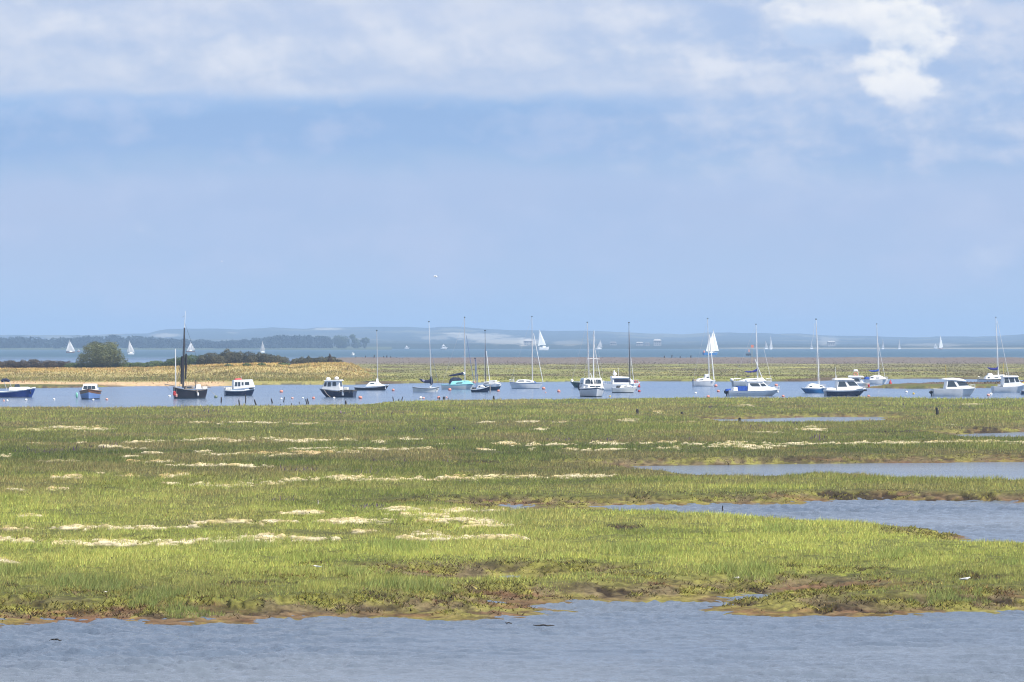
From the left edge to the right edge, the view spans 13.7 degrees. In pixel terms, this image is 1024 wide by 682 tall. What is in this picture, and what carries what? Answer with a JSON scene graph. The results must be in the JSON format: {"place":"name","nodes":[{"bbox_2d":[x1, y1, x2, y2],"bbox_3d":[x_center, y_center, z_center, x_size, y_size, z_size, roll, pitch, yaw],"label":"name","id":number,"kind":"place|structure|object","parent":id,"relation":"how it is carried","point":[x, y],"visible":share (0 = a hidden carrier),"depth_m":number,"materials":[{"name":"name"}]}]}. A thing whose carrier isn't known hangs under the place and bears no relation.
{"place":"outdoors","nodes":[
{"label":"outdoors","id":0,"kind":"place"},
{"bbox_2d":[0,362,381,383],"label":"dune grass","id":1,"kind":"structure","parent":0,"point":[315,365],"depth_m":711.76,"materials":[{"name":"beige plant"}]},
{"bbox_2d":[0,347,391,349],"bbox_3d":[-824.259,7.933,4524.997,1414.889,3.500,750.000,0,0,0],"label":"headland","id":2,"kind":"structure","parent":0,"point":[337,348],"depth_m":4227.47,"materials":[{"name":"green plant"}]},
{"bbox_2d":[0,334,334,348],"bbox_3d":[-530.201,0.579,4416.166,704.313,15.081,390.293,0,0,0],"label":"woodland","id":3,"kind":"object","parent":2,"relation":"on","point":[288,341],"visible":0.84,"depth_m":4271.81,"materials":[{"name":"green plant"}]},
{"bbox_2d":[331,335,341,347],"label":"tree","id":4,"kind":"object","parent":2,"relation":"on","point":[338,340],"visible":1,"depth_m":4236.34,"materials":[{"name":"green plant"}]},
{"bbox_2d":[337,336,349,347],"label":"tree","id":5,"kind":"object","parent":2,"relation":"on","point":[345,342],"visible":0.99,"depth_m":4236.77,"materials":[{"name":"green plant"}]},
{"bbox_2d":[349,334,361,347],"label":"tree","id":6,"kind":"object","parent":2,"relation":"on","point":[356,342],"visible":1,"depth_m":4237.11,"materials":[{"name":"green plant"}]},
{"bbox_2d":[360,337,369,347],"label":"tree","id":7,"kind":"object","parent":2,"relation":"on","point":[365,341],"visible":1,"depth_m":4237.62,"materials":[{"name":"green plant"}]},
{"bbox_2d":[0,349,1023,681],"bbox_3d":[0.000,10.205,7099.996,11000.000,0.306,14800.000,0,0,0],"label":"water","id":8,"kind":"structure","parent":0,"point":[628,641],"depth_m":88.41,"materials":[{"name":"blue liquid"}]},
{"bbox_2d":[0,378,35,396],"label":"open launch","id":9,"kind":"object","parent":8,"relation":"on","point":[15,391],"visible":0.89,"depth_m":475.94,"materials":[{"name":"blue paint"}]},
{"bbox_2d":[66,340,74,352],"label":"sailing boat","id":10,"kind":"object","parent":8,"relation":"on","point":[70,348],"visible":0.88,"depth_m":2773.33,"materials":[{"name":"white fabric"}]},
{"bbox_2d":[75,384,101,398],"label":"day boat","id":11,"kind":"object","parent":8,"relation":"on","point":[90,391],"visible":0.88,"depth_m":459.10,"materials":[{"name":"blue wood"}]},
{"bbox_2d":[127,341,133,353],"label":"sailing boat","id":12,"kind":"object","parent":8,"relation":"on","point":[130,350],"visible":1,"depth_m":2353.97,"materials":[{"name":"white fabric"}]},
{"bbox_2d":[186,342,194,351],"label":"sailing boat","id":13,"kind":"object","parent":8,"relation":"on","point":[190,348],"visible":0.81,"depth_m":2999.46,"materials":[{"name":"white fabric"}]},
{"bbox_2d":[165,311,216,398],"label":"gaff ketch","id":14,"kind":"object","parent":8,"relation":"on","point":[184,393],"visible":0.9,"depth_m":465.08,"materials":[{"name":"black paint"}]},
{"bbox_2d":[224,376,254,395],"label":"motor cruiser","id":15,"kind":"object","parent":8,"relation":"on","point":[238,383],"visible":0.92,"depth_m":490.34,"materials":[{"name":"blue paint"}]},
{"bbox_2d":[260,342,264,352],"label":"sailing boat","id":16,"kind":"object","parent":8,"relation":"on","point":[262,348],"visible":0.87,"depth_m":2792.52,"materials":[{"name":"white fabric"}]},
{"bbox_2d":[320,377,356,396],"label":"work boat","id":17,"kind":"object","parent":8,"relation":"on","point":[331,386],"visible":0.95,"depth_m":475.93,"materials":[{"name":"blue paint"}]},
{"bbox_2d":[354,330,388,389],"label":"sailing yacht","id":18,"kind":"object","parent":8,"relation":"on","point":[380,386],"visible":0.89,"depth_m":546.88,"materials":[{"name":"black paint"}]},
{"bbox_2d":[412,321,438,391],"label":"sailing yacht","id":19,"kind":"object","parent":8,"relation":"on","point":[430,381],"visible":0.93,"depth_m":525.79,"materials":[{"name":"white paint"}]},
{"bbox_2d":[441,317,474,388],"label":"sailing yacht","id":20,"kind":"object","parent":8,"relation":"on","point":[453,381],"visible":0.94,"depth_m":560.52,"materials":[{"name":"paint"}]},
{"bbox_2d":[471,358,490,391],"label":"sailing dinghy","id":21,"kind":"object","parent":8,"relation":"on","point":[484,389],"visible":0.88,"depth_m":525.71,"materials":[{"name":"blue paint"}]},
{"bbox_2d":[482,330,500,389],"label":"sailing yacht","id":22,"kind":"object","parent":8,"relation":"on","point":[486,383],"visible":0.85,"depth_m":547.12,"materials":[{"name":"white paint"}]},
{"bbox_2d":[509,316,542,387],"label":"sailing yacht","id":23,"kind":"object","parent":8,"relation":"on","point":[523,383],"visible":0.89,"depth_m":569.89,"materials":[{"name":"white paint"}]},
{"bbox_2d":[538,329,548,349],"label":"sailing boat","id":24,"kind":"object","parent":8,"relation":"on","point":[541,341],"visible":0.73,"depth_m":3817.97,"materials":[{"name":"white fabric"}]},
{"bbox_2d":[571,322,589,387],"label":"sailing yacht","id":25,"kind":"object","parent":8,"relation":"on","point":[575,384],"visible":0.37,"depth_m":582.61,"materials":[{"name":"paint"}]},
{"bbox_2d":[578,331,607,396],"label":"motor sailer","id":26,"kind":"object","parent":8,"relation":"on","point":[591,387],"visible":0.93,"depth_m":481.42,"materials":[{"name":"white paint"}]},
{"bbox_2d":[604,369,638,390],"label":"motor cruiser","id":27,"kind":"object","parent":8,"relation":"on","point":[618,380],"visible":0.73,"depth_m":539.19,"materials":[{"name":"white paint"}]},
{"bbox_2d":[611,322,636,392],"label":"sailing yacht","id":28,"kind":"object","parent":8,"relation":"on","point":[628,388],"visible":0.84,"depth_m":518.91,"materials":[{"name":"white paint"}]},
{"bbox_2d":[692,318,714,385],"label":"sailing yacht","id":29,"kind":"object","parent":8,"relation":"on","point":[706,380],"visible":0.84,"depth_m":599.73,"materials":[{"name":"white plastic"}]},
{"bbox_2d":[702,331,718,354],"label":"sailing boat","id":30,"kind":"object","parent":8,"relation":"on","point":[714,346],"visible":0.73,"depth_m":2201.45,"materials":[{"name":"white fabric"}]},
{"bbox_2d":[730,324,771,385],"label":"sailing yacht","id":31,"kind":"object","parent":8,"relation":"on","point":[740,382],"visible":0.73,"depth_m":599.68,"materials":[{"name":"white paint"}]},
{"bbox_2d":[724,376,779,395],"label":"motor cruiser","id":32,"kind":"object","parent":8,"relation":"on","point":[756,388],"visible":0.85,"depth_m":487.18,"materials":[{"name":"white paint"}]},
{"bbox_2d":[801,319,825,392],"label":"sailing yacht","id":33,"kind":"object","parent":8,"relation":"on","point":[813,388],"visible":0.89,"depth_m":515.53,"materials":[{"name":"white paint"}]},
{"bbox_2d":[823,367,866,395],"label":"motor cruiser","id":34,"kind":"object","parent":8,"relation":"on","point":[847,387],"visible":0.89,"depth_m":485.47,"materials":[{"name":"blue paint"}]},
{"bbox_2d":[848,369,869,386],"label":"fishing cruiser","id":35,"kind":"object","parent":8,"relation":"on","point":[858,381],"visible":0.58,"depth_m":582.23,"materials":[{"name":"white paint"}]},
{"bbox_2d":[864,335,887,383],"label":"sailing yacht","id":36,"kind":"object","parent":8,"relation":"on","point":[873,379],"visible":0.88,"depth_m":629.45,"materials":[{"name":"white paint"}]},
{"bbox_2d":[939,336,942,348],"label":"sailing boat","id":37,"kind":"object","parent":8,"relation":"on","point":[940,345],"visible":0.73,"depth_m":4401.44,"materials":[{"name":"white fabric"}]},
{"bbox_2d":[929,378,975,395],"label":"motor cruiser","id":38,"kind":"object","parent":8,"relation":"on","point":[955,387],"visible":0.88,"depth_m":485.48,"materials":[{"name":"white paint"}]},
{"bbox_2d":[977,317,1008,381],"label":"sailing yacht","id":39,"kind":"object","parent":8,"relation":"on","point":[989,377],"visible":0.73,"depth_m":660.22,"materials":[{"name":"white paint"}]},
{"bbox_2d":[991,366,1023,392],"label":"motor cruiser","id":40,"kind":"object","parent":8,"relation":"on","point":[1010,384],"visible":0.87,"depth_m":521.87,"materials":[{"name":"white paint"}]},
{"bbox_2d":[0,357,1023,626],"bbox_3d":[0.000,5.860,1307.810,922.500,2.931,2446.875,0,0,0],"label":"marsh ground","id":41,"kind":"structure","parent":0,"point":[280,605],"depth_m":162.30,"materials":[{"name":"plant"}]},
{"bbox_2d":[0,359,31,367],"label":"gorse bush","id":42,"kind":"object","parent":41,"relation":"on","point":[10,363],"visible":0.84,"depth_m":849.48,"materials":[{"name":"green plant"}]},
{"bbox_2d":[13,359,57,367],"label":"gorse bush","id":43,"kind":"object","parent":41,"relation":"on","point":[34,363],"visible":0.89,"depth_m":849.30,"materials":[{"name":"green plant"}]},
{"bbox_2d":[36,360,70,367],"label":"gorse bush","id":44,"kind":"object","parent":41,"relation":"on","point":[61,364],"visible":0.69,"depth_m":849.04,"materials":[{"name":"green plant"}]},
{"bbox_2d":[63,362,88,367],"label":"gorse bush","id":45,"kind":"object","parent":41,"relation":"on","point":[72,365],"visible":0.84,"depth_m":837.22,"materials":[{"name":"green plant"}]},
{"bbox_2d":[75,340,127,366],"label":"evergreen tree","id":46,"kind":"object","parent":41,"relation":"on","point":[104,353],"visible":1,"depth_m":833.21,"materials":[{"name":"green plant"}]},
{"bbox_2d":[86,362,127,367],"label":"gorse bush","id":47,"kind":"object","parent":41,"relation":"on","point":[112,365],"visible":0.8,"depth_m":835.03,"materials":[{"name":"green plant"}]},
{"bbox_2d":[124,361,155,367],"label":"gorse bush","id":48,"kind":"object","parent":41,"relation":"on","point":[136,364],"visible":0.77,"depth_m":840.75,"materials":[{"name":"green plant"}]},
{"bbox_2d":[144,360,166,366],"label":"gorse bush","id":49,"kind":"object","parent":41,"relation":"on","point":[159,363],"visible":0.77,"depth_m":843.64,"materials":[{"name":"green plant"}]},
{"bbox_2d":[163,356,179,365],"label":"gorse bush","id":50,"kind":"object","parent":41,"relation":"on","point":[170,362],"visible":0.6,"depth_m":840.61,"materials":[{"name":"green plant"}]},
{"bbox_2d":[176,354,202,364],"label":"gorse bush","id":51,"kind":"object","parent":41,"relation":"on","point":[190,361],"visible":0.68,"depth_m":839.31,"materials":[{"name":"green plant"}]},
{"bbox_2d":[196,352,227,364],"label":"gorse bush","id":52,"kind":"object","parent":41,"relation":"on","point":[210,358],"visible":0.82,"depth_m":837.09,"materials":[{"name":"green plant"}]},
{"bbox_2d":[215,348,242,363],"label":"gorse bush","id":53,"kind":"object","parent":41,"relation":"on","point":[230,356],"visible":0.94,"depth_m":838.82,"materials":[{"name":"green plant"}]},
{"bbox_2d":[236,351,258,362],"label":"gorse bush","id":54,"kind":"object","parent":41,"relation":"on","point":[244,356],"visible":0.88,"depth_m":841.22,"materials":[{"name":"green plant"}]},
{"bbox_2d":[243,352,277,362],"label":"gorse bush","id":55,"kind":"object","parent":41,"relation":"on","point":[262,358],"visible":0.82,"depth_m":838.91,"materials":[{"name":"green plant"}]},
{"bbox_2d":[267,355,289,362],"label":"gorse bush","id":56,"kind":"object","parent":41,"relation":"on","point":[279,359],"visible":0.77,"depth_m":835.55,"materials":[{"name":"green plant"}]},
{"bbox_2d":[289,356,310,363],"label":"gorse bush","id":57,"kind":"object","parent":41,"relation":"on","point":[299,360],"visible":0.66,"depth_m":849.44,"materials":[{"name":"green plant"}]},
{"bbox_2d":[312,356,342,362],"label":"gorse bush","id":58,"kind":"object","parent":41,"relation":"on","point":[319,359],"visible":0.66,"depth_m":848.98,"materials":[{"name":"green plant"}]},
{"bbox_2d":[327,353,332,361],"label":"gorse bush","id":59,"kind":"object","parent":41,"relation":"on","point":[329,359],"visible":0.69,"depth_m":845.76,"materials":[{"name":"green plant"}]},
{"bbox_2d":[0,419,988,560],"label":"dried weed","id":60,"kind":"object","parent":41,"relation":"on","point":[320,510],"visible":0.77,"depth_m":134.86,"materials":[{"name":"beige plant"}]},
{"bbox_2d":[15,402,992,508],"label":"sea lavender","id":61,"kind":"object","parent":41,"relation":"on","point":[448,450],"visible":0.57,"depth_m":248.15,"materials":[{"name":"green plant"}]},
{"bbox_2d":[0,403,1023,620],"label":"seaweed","id":62,"kind":"object","parent":41,"relation":"on","point":[463,593],"visible":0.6,"depth_m":100.14,"materials":[{"name":"plant"}]},
{"bbox_2d":[350,357,1023,383],"bbox_3d":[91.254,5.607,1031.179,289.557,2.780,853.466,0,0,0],"label":"marsh grass","id":63,"kind":"structure","parent":41,"relation":"on","point":[434,377],"depth_m":856.93,"materials":[{"name":"plant"}]},
{"bbox_2d":[0,327,1023,348],"bbox_3d":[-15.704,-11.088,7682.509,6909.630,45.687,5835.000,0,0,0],"label":"hills","id":64,"kind":"structure","parent":0,"point":[413,337],"depth_m":7962.96,"materials":[{"name":"blue"}]},
{"bbox_2d":[524,339,531,344],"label":"building","id":65,"kind":"structure","parent":64,"relation":"on","point":[527,341],"depth_m":4985.50,"materials":[{"name":"white glass"}]},
{"bbox_2d":[653,339,660,345],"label":"building","id":66,"kind":"structure","parent":64,"relation":"on","point":[656,342],"depth_m":4985.50,"materials":[{"name":"white glass"}]},
{"bbox_2d":[827,341,834,345],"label":"building","id":67,"kind":"structure","parent":64,"relation":"on","point":[830,343],"depth_m":4985.50,"materials":[{"name":"white glass"}]},
{"bbox_2d":[0,0,1023,336],"label":"sky","id":68,"kind":"structure","parent":0,"point":[853,167],"materials":[{"name":"blue"}]}
]}

